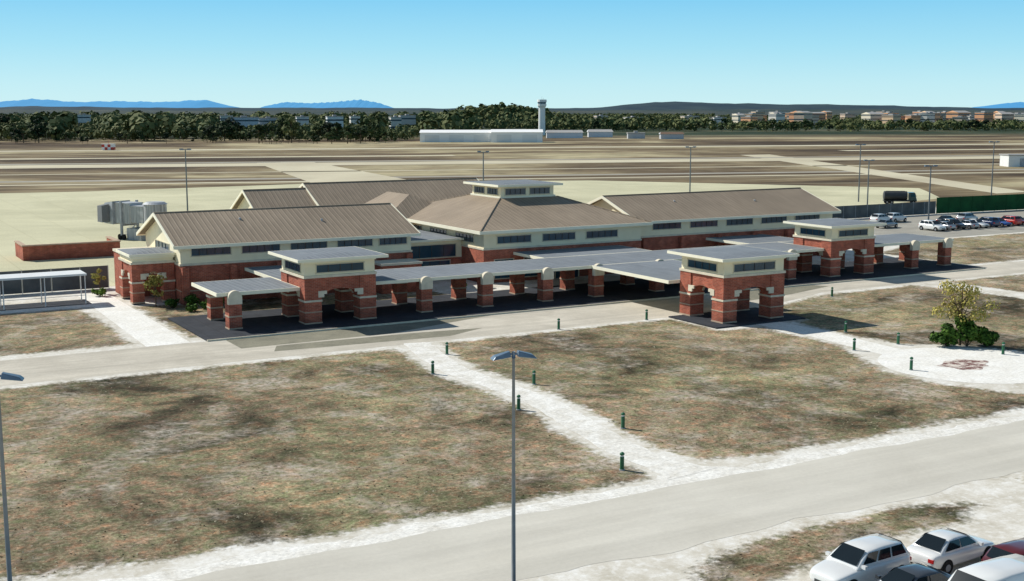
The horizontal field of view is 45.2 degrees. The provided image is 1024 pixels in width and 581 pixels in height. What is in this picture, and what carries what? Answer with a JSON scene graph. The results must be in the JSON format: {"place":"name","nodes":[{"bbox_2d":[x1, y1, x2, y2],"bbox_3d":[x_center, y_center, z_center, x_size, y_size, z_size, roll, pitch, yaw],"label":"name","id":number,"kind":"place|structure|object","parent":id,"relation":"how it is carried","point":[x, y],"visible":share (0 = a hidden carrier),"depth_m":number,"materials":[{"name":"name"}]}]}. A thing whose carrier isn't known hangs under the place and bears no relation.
{"place":"outdoors","nodes":[
{"label":"outdoors","id":0,"kind":"place"},
{"bbox_2d":[0,299,91,310],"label":"path","id":1,"kind":"structure","parent":0,"point":[42,304],"depth_m":127.70,"materials":[{"name":"concrete"}]},
{"bbox_2d":[0,270,86,309],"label":"covered walkway","id":2,"kind":"structure","parent":1,"relation":"on","point":[36,275],"depth_m":126.78,"materials":[{"name":"white paint"}]},
{"bbox_2d":[0,304,92,313],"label":"path","id":3,"kind":"structure","parent":0,"point":[42,309],"depth_m":125.15,"materials":[{"name":"concrete"}]},
{"bbox_2d":[0,99,239,107],"bbox_3d":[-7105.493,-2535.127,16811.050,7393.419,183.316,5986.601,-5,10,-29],"label":"mountain","id":4,"kind":"structure","parent":0,"point":[142,104],"depth_m":16334.32,"materials":[{"name":"blue"}]},
{"bbox_2d":[97,200,166,240],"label":"jet bridge","id":5,"kind":"structure","parent":0,"point":[127,213],"depth_m":190.94,"materials":[{"name":"metal"}]},
{"bbox_2d":[79,293,189,346],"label":"path","id":6,"kind":"structure","parent":0,"point":[146,331],"depth_m":116.91,"materials":[{"name":"concrete"}]},
{"bbox_2d":[261,99,391,107],"bbox_3d":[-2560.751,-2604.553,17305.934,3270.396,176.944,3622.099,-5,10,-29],"label":"mountain","id":7,"kind":"structure","parent":0,"point":[360,103],"depth_m":16795.10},
{"bbox_2d":[325,115,343,126],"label":"town building","id":8,"kind":"structure","parent":0,"point":[334,119],"depth_m":1083.06,"materials":[{"name":"white glass"}]},
{"bbox_2d":[398,114,415,125],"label":"town building","id":9,"kind":"structure","parent":0,"point":[407,119],"depth_m":1281.17,"materials":[{"name":"white glass"}]},
{"bbox_2d":[0,117,1023,580],"bbox_3d":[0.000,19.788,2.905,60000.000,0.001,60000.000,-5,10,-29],"label":"ground","id":10,"kind":"structure","parent":0,"point":[342,403],"depth_m":84.09,"materials":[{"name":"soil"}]},
{"bbox_2d":[0,372,23,580],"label":"street lamp","id":11,"kind":"object","parent":10,"relation":"on","point":[8,376],"visible":1,"depth_m":46.72,"materials":[{"name":"metal"}]},
{"bbox_2d":[29,119,49,142],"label":"tree","id":12,"kind":"object","parent":10,"relation":"on","point":[41,131],"visible":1,"depth_m":755.06,"materials":[{"name":"green plant"}]},
{"bbox_2d":[0,265,108,294],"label":"screen fence","id":13,"kind":"object","parent":10,"relation":"on","point":[33,285],"visible":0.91,"depth_m":136.56,"materials":[{"name":"metal"}]},
{"bbox_2d":[142,273,165,306],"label":"tree","id":14,"kind":"object","parent":10,"relation":"on","point":[150,282],"visible":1,"depth_m":125.36,"materials":[{"name":"green plant"}]},
{"bbox_2d":[183,294,200,304],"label":"bush","id":15,"kind":"object","parent":10,"relation":"on","point":[191,299],"visible":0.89,"depth_m":126.08,"materials":[{"name":"green plant"}]},
{"bbox_2d":[202,124,221,142],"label":"tree","id":16,"kind":"object","parent":10,"relation":"on","point":[212,127],"visible":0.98,"depth_m":757.01,"materials":[{"name":"green plant"}]},
{"bbox_2d":[215,121,238,140],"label":"tree","id":17,"kind":"object","parent":10,"relation":"on","point":[226,126],"visible":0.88,"depth_m":802.21,"materials":[{"name":"green plant"}]},
{"bbox_2d":[0,155,454,159],"bbox_3d":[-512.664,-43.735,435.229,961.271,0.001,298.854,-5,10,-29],"label":"taxiway","id":18,"kind":"structure","parent":10,"relation":"on","point":[223,157],"depth_m":522.70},
{"bbox_2d":[230,116,258,127],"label":"town building","id":19,"kind":"structure","parent":10,"relation":"on","point":[245,121],"depth_m":1133.37,"materials":[{"name":"white glass"}]},
{"bbox_2d":[251,124,266,143],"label":"tree","id":20,"kind":"object","parent":10,"relation":"on","point":[261,129],"visible":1,"depth_m":742.72,"materials":[{"name":"green plant"}]},
{"bbox_2d":[280,115,300,142],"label":"tree","id":21,"kind":"object","parent":10,"relation":"on","point":[289,122],"visible":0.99,"depth_m":761.56,"materials":[{"name":"green plant"}]},
{"bbox_2d":[266,162,405,181],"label":"taxiway","id":22,"kind":"structure","parent":10,"relation":"on","point":[341,174],"depth_m":385.25,"materials":[{"name":"concrete"}]},
{"bbox_2d":[355,116,379,140],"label":"tree","id":23,"kind":"object","parent":10,"relation":"on","point":[367,122],"visible":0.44,"depth_m":795.41,"materials":[{"name":"green plant"}]},
{"bbox_2d":[365,122,383,141],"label":"tree","id":24,"kind":"object","parent":10,"relation":"on","point":[374,134],"visible":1,"depth_m":768.07,"materials":[{"name":"green plant"}]},
{"bbox_2d":[419,130,490,141],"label":"hangar","id":25,"kind":"structure","parent":10,"relation":"on","point":[455,135],"depth_m":773.23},
{"bbox_2d":[0,180,938,288],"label":"apron","id":26,"kind":"object","parent":10,"relation":"on","point":[45,218],"visible":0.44,"depth_m":271.75,"materials":[{"name":"concrete"}]},
{"bbox_2d":[14,236,120,260],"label":"brick enclosure","id":27,"kind":"object","parent":26,"relation":"on","point":[24,252],"visible":0.93,"depth_m":167.32,"materials":[{"name":"brick"}]},
{"bbox_2d":[883,191,916,203],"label":"fuel truck","id":28,"kind":"object","parent":26,"relation":"on","point":[890,197],"visible":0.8,"depth_m":263.69,"materials":[{"name":"paint"}]},
{"bbox_2d":[112,177,840,304],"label":"airport terminal","id":29,"kind":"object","parent":10,"relation":"on","point":[420,222],"visible":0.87,"depth_m":149.03,"materials":[{"name":"red brick"}]},
{"bbox_2d":[116,247,175,303],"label":"side porch","id":30,"kind":"object","parent":29,"relation":"attached to","point":[137,266],"visible":0.98,"depth_m":128.36,"materials":[{"name":"red brick"}]},
{"bbox_2d":[191,247,231,256],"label":"window","id":31,"kind":"structure","parent":29,"relation":"in","point":[216,251],"depth_m":128.69,"materials":[{"name":"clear glass"}]},
{"bbox_2d":[241,244,280,253],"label":"window","id":32,"kind":"structure","parent":29,"relation":"in","point":[271,247],"depth_m":131.29,"materials":[{"name":"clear glass"}]},
{"bbox_2d":[290,241,327,249],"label":"window","id":33,"kind":"structure","parent":29,"relation":"in","point":[307,245],"depth_m":134.01,"materials":[{"name":"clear glass"}]},
{"bbox_2d":[337,239,372,246],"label":"window","id":34,"kind":"structure","parent":29,"relation":"in","point":[361,242],"depth_m":136.74,"materials":[{"name":"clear glass"}]},
{"bbox_2d":[378,237,407,245],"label":"window","id":35,"kind":"structure","parent":29,"relation":"in","point":[397,240],"depth_m":138.94,"materials":[{"name":"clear glass"}]},
{"bbox_2d":[411,243,456,258],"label":"window","id":36,"kind":"structure","parent":29,"relation":"in","point":[435,250],"depth_m":145.43,"materials":[{"name":"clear glass"}]},
{"bbox_2d":[422,259,450,266],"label":"window","id":37,"kind":"structure","parent":29,"relation":"in","point":[435,262],"depth_m":145.75,"materials":[{"name":"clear glass"}]},
{"bbox_2d":[455,232,473,242],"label":"window","id":38,"kind":"structure","parent":29,"relation":"in","point":[469,238],"depth_m":146.03,"materials":[{"name":"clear glass"}]},
{"bbox_2d":[496,234,531,244],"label":"window","id":39,"kind":"structure","parent":29,"relation":"in","point":[526,238],"depth_m":144.33,"materials":[{"name":"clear glass"}]},
{"bbox_2d":[504,188,525,195],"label":"window","id":40,"kind":"structure","parent":29,"relation":"in","point":[508,191],"depth_m":155.83,"materials":[{"name":"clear glass"}]},
{"bbox_2d":[529,187,549,194],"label":"window","id":41,"kind":"structure","parent":29,"relation":"in","point":[532,190],"depth_m":157.59,"materials":[{"name":"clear glass"}]},
{"bbox_2d":[542,232,575,241],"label":"window","id":42,"kind":"structure","parent":29,"relation":"in","point":[560,236],"depth_m":147.40,"materials":[{"name":"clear glass"}]},
{"bbox_2d":[586,229,617,238],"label":"window","id":43,"kind":"structure","parent":29,"relation":"in","point":[594,234],"depth_m":150.45,"materials":[{"name":"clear glass"}]},
{"bbox_2d":[652,222,681,230],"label":"window","id":44,"kind":"structure","parent":29,"relation":"in","point":[677,225],"depth_m":157.32,"materials":[{"name":"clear glass"}]},
{"bbox_2d":[690,220,717,227],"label":"window","id":45,"kind":"structure","parent":29,"relation":"in","point":[713,223],"depth_m":160.31,"materials":[{"name":"black glass"}]},
{"bbox_2d":[726,218,752,225],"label":"window","id":46,"kind":"structure","parent":29,"relation":"in","point":[749,221],"depth_m":163.23,"materials":[{"name":"black glass"}]},
{"bbox_2d":[761,216,786,223],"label":"window","id":47,"kind":"structure","parent":29,"relation":"in","point":[766,220],"depth_m":166.13,"materials":[{"name":"black glass"}]},
{"bbox_2d":[11,164,963,174],"bbox_3d":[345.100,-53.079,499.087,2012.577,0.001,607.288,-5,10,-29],"label":"taxiway","id":48,"kind":"structure","parent":10,"relation":"on","point":[475,169],"depth_m":417.69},
{"bbox_2d":[0,156,999,168],"bbox_3d":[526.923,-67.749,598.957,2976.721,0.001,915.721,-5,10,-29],"label":"runway","id":49,"kind":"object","parent":10,"relation":"on","point":[446,162],"depth_m":473.27,"materials":[{"name":"asphalt"}]},
{"bbox_2d":[0,155,999,164],"bbox_3d":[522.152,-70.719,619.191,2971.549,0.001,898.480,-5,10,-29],"label":"runway","id":50,"kind":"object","parent":10,"relation":"on","point":[482,160],"depth_m":492.06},
{"bbox_2d":[0,101,1023,140],"bbox_3d":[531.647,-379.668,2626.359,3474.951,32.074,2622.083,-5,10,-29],"label":"woodland","id":51,"kind":"object","parent":10,"relation":"on","point":[501,115],"visible":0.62,"depth_m":1176.57,"materials":[{"name":"green plant"}]},
{"bbox_2d":[0,172,1023,185],"bbox_3d":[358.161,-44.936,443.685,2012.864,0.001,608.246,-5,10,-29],"label":"taxiway","id":52,"kind":"structure","parent":10,"relation":"on","point":[505,178],"depth_m":362.90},
{"bbox_2d":[490,350,536,580],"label":"street lamp","id":53,"kind":"object","parent":10,"relation":"on","point":[503,355],"visible":1,"depth_m":50.58,"materials":[{"name":"metal"}]},
{"bbox_2d":[491,129,542,141],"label":"hangar","id":54,"kind":"structure","parent":10,"relation":"on","point":[516,135],"depth_m":767.28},
{"bbox_2d":[100,415,1023,580],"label":"road verge","id":55,"kind":"structure","parent":10,"relation":"on","point":[416,528],"depth_m":62.49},
{"bbox_2d":[667,245,799,323],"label":"entrance pavilion","id":56,"kind":"structure","parent":10,"relation":"on","point":[728,276],"depth_m":117.72,"materials":[{"name":"red brick"}]},
{"bbox_2d":[687,258,717,272],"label":"window","id":57,"kind":"structure","parent":56,"relation":"in","point":[691,263],"depth_m":117.60,"materials":[{"name":"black glass"}]},
{"bbox_2d":[733,260,775,272],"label":"window","id":58,"kind":"structure","parent":56,"relation":"in","point":[764,265],"depth_m":116.60,"materials":[{"name":"black glass"}]},
{"bbox_2d":[809,533,911,580],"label":"parked car","id":59,"kind":"object","parent":10,"relation":"on","point":[867,557],"visible":0.85,"depth_m":51.93,"materials":[{"name":"white paint"}]},
{"bbox_2d":[832,201,935,218],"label":"screen fence","id":60,"kind":"object","parent":10,"relation":"on","point":[868,211],"visible":0.52,"depth_m":232.01,"materials":[{"name":"metal"}]},
{"bbox_2d":[744,154,1023,192],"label":"taxiway","id":61,"kind":"structure","parent":10,"relation":"on","point":[970,186],"depth_m":373.64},
{"bbox_2d":[875,562,951,580],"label":"parked car","id":62,"kind":"object","parent":10,"relation":"on","point":[915,571],"visible":0.85,"depth_m":50.05,"materials":[{"name":"grey paint"}]},
{"bbox_2d":[915,112,934,125],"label":"town building","id":63,"kind":"structure","parent":10,"relation":"on","point":[926,116],"depth_m":1553.49,"materials":[{"name":"white glass"}]},
{"bbox_2d":[841,149,1023,150],"bbox_3d":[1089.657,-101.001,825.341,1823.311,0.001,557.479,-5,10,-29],"label":"taxiway","id":64,"kind":"structure","parent":10,"relation":"on","point":[934,149],"depth_m":628.88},
{"bbox_2d":[928,323,958,345],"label":"bush","id":65,"kind":"object","parent":10,"relation":"on","point":[945,335],"visible":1,"depth_m":104.48,"materials":[{"name":"green plant"}]},
{"bbox_2d":[863,210,1023,237],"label":"car park","id":66,"kind":"structure","parent":10,"relation":"on","point":[909,225],"depth_m":207.97,"materials":[{"name":"asphalt"}]},
{"bbox_2d":[870,213,891,221],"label":"parked car","id":67,"kind":"object","parent":66,"relation":"on","point":[877,217],"visible":0.73,"depth_m":218.64,"materials":[{"name":"white paint"}]},
{"bbox_2d":[887,212,906,222],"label":"parked car","id":68,"kind":"object","parent":66,"relation":"on","point":[895,217],"visible":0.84,"depth_m":221.02,"materials":[{"name":"white paint"}]},
{"bbox_2d":[918,220,945,231],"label":"parked car","id":69,"kind":"object","parent":66,"relation":"on","point":[935,225],"visible":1,"depth_m":205.58,"materials":[{"name":"white paint"}]},
{"bbox_2d":[940,218,966,229],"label":"parked car","id":70,"kind":"object","parent":66,"relation":"on","point":[958,223],"visible":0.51,"depth_m":208.25,"materials":[{"name":"black paint"}]},
{"bbox_2d":[956,212,977,220],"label":"parked car","id":71,"kind":"object","parent":66,"relation":"on","point":[962,216],"visible":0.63,"depth_m":220.62,"materials":[{"name":"silver paint"}]},
{"bbox_2d":[979,217,999,226],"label":"parked car","id":72,"kind":"object","parent":66,"relation":"on","point":[993,221],"visible":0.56,"depth_m":211.64,"materials":[{"name":"blue paint"}]},
{"bbox_2d":[1001,215,1022,225],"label":"parked car","id":73,"kind":"object","parent":66,"relation":"on","point":[1015,220],"visible":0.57,"depth_m":214.18,"materials":[{"name":"red paint"}]},
{"bbox_2d":[906,527,994,573],"bbox_3d":[19.621,11.445,54.878,4.615,1.491,2.080,-6,10,-34],"label":"parked car","id":74,"kind":"object","parent":10,"relation":"on","point":[944,549],"visible":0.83,"depth_m":53.93,"materials":[{"name":"white paint"}]},
{"bbox_2d":[931,279,1000,345],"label":"tree","id":75,"kind":"object","parent":10,"relation":"on","point":[956,311],"visible":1,"depth_m":104.83,"materials":[{"name":"green plant"}]},
{"bbox_2d":[953,315,980,345],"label":"bush","id":76,"kind":"object","parent":10,"relation":"on","point":[970,331],"visible":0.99,"depth_m":104.57,"materials":[{"name":"green plant"}]},
{"bbox_2d":[936,194,1023,213],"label":"green fence","id":77,"kind":"object","parent":10,"relation":"on","point":[978,203],"visible":1,"depth_m":243.93,"materials":[{"name":"fabric"}]},
{"bbox_2d":[948,554,1023,580],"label":"parked van","id":78,"kind":"object","parent":10,"relation":"on","point":[1007,568],"visible":1,"depth_m":48.51,"materials":[{"name":"white paint"}]},
{"bbox_2d":[977,326,999,345],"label":"bush","id":79,"kind":"object","parent":10,"relation":"on","point":[987,337],"visible":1,"depth_m":104.35,"materials":[{"name":"green plant"}]},
{"bbox_2d":[981,538,1023,560],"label":"parked car","id":80,"kind":"object","parent":10,"relation":"on","point":[1015,546],"visible":0.2,"depth_m":52.06,"materials":[{"name":"red paint"}]},
{"bbox_2d":[995,112,1013,120],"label":"town building","id":81,"kind":"structure","parent":10,"relation":"on","point":[1004,115],"depth_m":1723.54,"materials":[{"name":"beige glass"}]},
{"bbox_2d":[0,261,1023,385],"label":"road","id":82,"kind":"structure","parent":0,"point":[69,366],"depth_m":108.27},
{"bbox_2d":[226,315,489,347],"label":"road patch","id":83,"kind":"object","parent":82,"relation":"on","point":[308,336],"visible":1,"depth_m":110.66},
{"bbox_2d":[275,328,479,350],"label":"road patch","id":84,"kind":"object","parent":82,"relation":"on","point":[407,336],"visible":1,"depth_m":108.25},
{"bbox_2d":[750,285,827,300],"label":"road patch","id":85,"kind":"object","parent":82,"relation":"on","point":[754,295],"visible":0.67,"depth_m":137.65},
{"bbox_2d":[0,101,1023,110],"bbox_3d":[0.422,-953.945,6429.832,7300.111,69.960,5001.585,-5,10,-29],"label":"hill","id":86,"kind":"structure","parent":0,"point":[674,105],"depth_m":6234.76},
{"bbox_2d":[0,109,1023,116],"bbox_3d":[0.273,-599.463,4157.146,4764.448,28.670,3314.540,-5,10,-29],"label":"hill","id":87,"kind":"structure","parent":0,"point":[679,111],"depth_m":4028.81,"materials":[{"name":"plant"}]},
{"bbox_2d":[0,144,1023,151],"bbox_3d":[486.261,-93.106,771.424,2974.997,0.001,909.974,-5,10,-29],"label":"runway","id":88,"kind":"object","parent":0,"point":[492,147],"depth_m":661.87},
{"bbox_2d":[0,169,1023,182],"bbox_3d":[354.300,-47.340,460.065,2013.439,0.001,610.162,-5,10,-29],"label":"taxiway","id":89,"kind":"structure","parent":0,"point":[497,175],"depth_m":379.55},
{"bbox_2d":[0,0,1023,108],"label":"sky","id":90,"kind":"structure","parent":0,"point":[439,54],"materials":[{"name":"blue"}]},
{"bbox_2d":[537,98,546,134],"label":"control tower","id":91,"kind":"structure","parent":0,"point":[541,104],"depth_m":987.85,"materials":[{"name":"concrete"}]},
{"bbox_2d":[404,342,716,479],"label":"path","id":92,"kind":"structure","parent":0,"point":[602,437],"depth_m":80.24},
{"bbox_2d":[546,130,583,137],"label":"service building","id":93,"kind":"structure","parent":0,"point":[564,133],"depth_m":887.28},
{"bbox_2d":[168,257,984,341],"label":"sidewalk","id":94,"kind":"structure","parent":0,"point":[262,323],"depth_m":124.63,"materials":[{"name":"concrete"}]},
{"bbox_2d":[268,246,388,324],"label":"entrance pavilion","id":95,"kind":"structure","parent":94,"relation":"on","point":[346,274],"depth_m":116.89,"materials":[{"name":"red brick"}]},
{"bbox_2d":[284,259,300,272],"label":"window","id":96,"kind":"structure","parent":95,"relation":"in","point":[290,265],"depth_m":116.98,"materials":[{"name":"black glass"}]},
{"bbox_2d":[315,261,364,273],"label":"window","id":97,"kind":"structure","parent":95,"relation":"in","point":[348,266],"depth_m":116.00,"materials":[{"name":"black glass"}]},
{"bbox_2d":[191,233,953,329],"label":"walkway canopy","id":98,"kind":"object","parent":94,"relation":"on","point":[657,269],"visible":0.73,"depth_m":130.84,"materials":[{"name":"grey metal"}]},
{"bbox_2d":[783,218,886,276],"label":"entrance pavilion","id":99,"kind":"structure","parent":94,"relation":"on","point":[835,238],"depth_m":149.59,"materials":[{"name":"red brick"}]},
{"bbox_2d":[799,227,825,236],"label":"window","id":100,"kind":"structure","parent":99,"relation":"in","point":[805,231],"depth_m":149.75,"materials":[{"name":"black glass"}]},
{"bbox_2d":[838,228,868,237],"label":"window","id":101,"kind":"structure","parent":99,"relation":"in","point":[851,232],"depth_m":148.77,"materials":[{"name":"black glass"}]},
{"bbox_2d":[587,129,612,136],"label":"service building","id":102,"kind":"structure","parent":0,"point":[600,132],"depth_m":916.95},
{"bbox_2d":[177,420,1023,580],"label":"road","id":103,"kind":"structure","parent":0,"point":[668,519],"depth_m":60.80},
{"bbox_2d":[627,131,644,138],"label":"service building","id":104,"kind":"structure","parent":0,"point":[635,135],"depth_m":869.41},
{"bbox_2d":[659,132,683,138],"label":"service building","id":105,"kind":"structure","parent":0,"point":[671,135],"depth_m":859.09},
{"bbox_2d":[794,111,812,121],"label":"town building","id":106,"kind":"structure","parent":0,"point":[800,115],"depth_m":1454.66,"materials":[{"name":"beige glass"}]},
{"bbox_2d":[756,322,909,354],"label":"path","id":107,"kind":"structure","parent":0,"point":[848,341],"depth_m":108.70,"materials":[{"name":"concrete"}]},
{"bbox_2d":[861,112,884,122],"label":"town building","id":108,"kind":"structure","parent":0,"point":[873,116],"depth_m":1696.46,"materials":[{"name":"white concrete"}]},
{"bbox_2d":[882,114,900,122],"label":"town building","id":109,"kind":"structure","parent":0,"point":[886,118],"depth_m":1505.57,"materials":[{"name":"beige concrete"}]},
{"bbox_2d":[878,347,1023,383],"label":"plaza","id":110,"kind":"structure","parent":0,"point":[1006,368],"depth_m":97.61,"materials":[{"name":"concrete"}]},
{"bbox_2d":[936,359,988,369],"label":"plaza inlay","id":111,"kind":"object","parent":110,"relation":"on","point":[963,364],"visible":1,"depth_m":97.57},
{"bbox_2d":[946,111,970,121],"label":"town building","id":112,"kind":"structure","parent":0,"point":[950,115],"depth_m":1594.86,"materials":[{"name":"beige glass"}]},
{"bbox_2d":[974,111,993,122],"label":"town building","id":113,"kind":"structure","parent":0,"point":[982,115],"depth_m":1547.70,"materials":[{"name":"beige glass"}]},
{"bbox_2d":[971,102,1023,107],"bbox_3d":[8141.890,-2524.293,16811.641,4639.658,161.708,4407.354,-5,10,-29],"label":"mountain","id":114,"kind":"structure","parent":0,"point":[1014,105],"depth_m":16593.49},
{"bbox_2d":[999,154,1023,166],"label":"storage tank building","id":115,"kind":"structure","parent":0,"point":[1011,160],"depth_m":438.07,"materials":[{"name":"white paint"}]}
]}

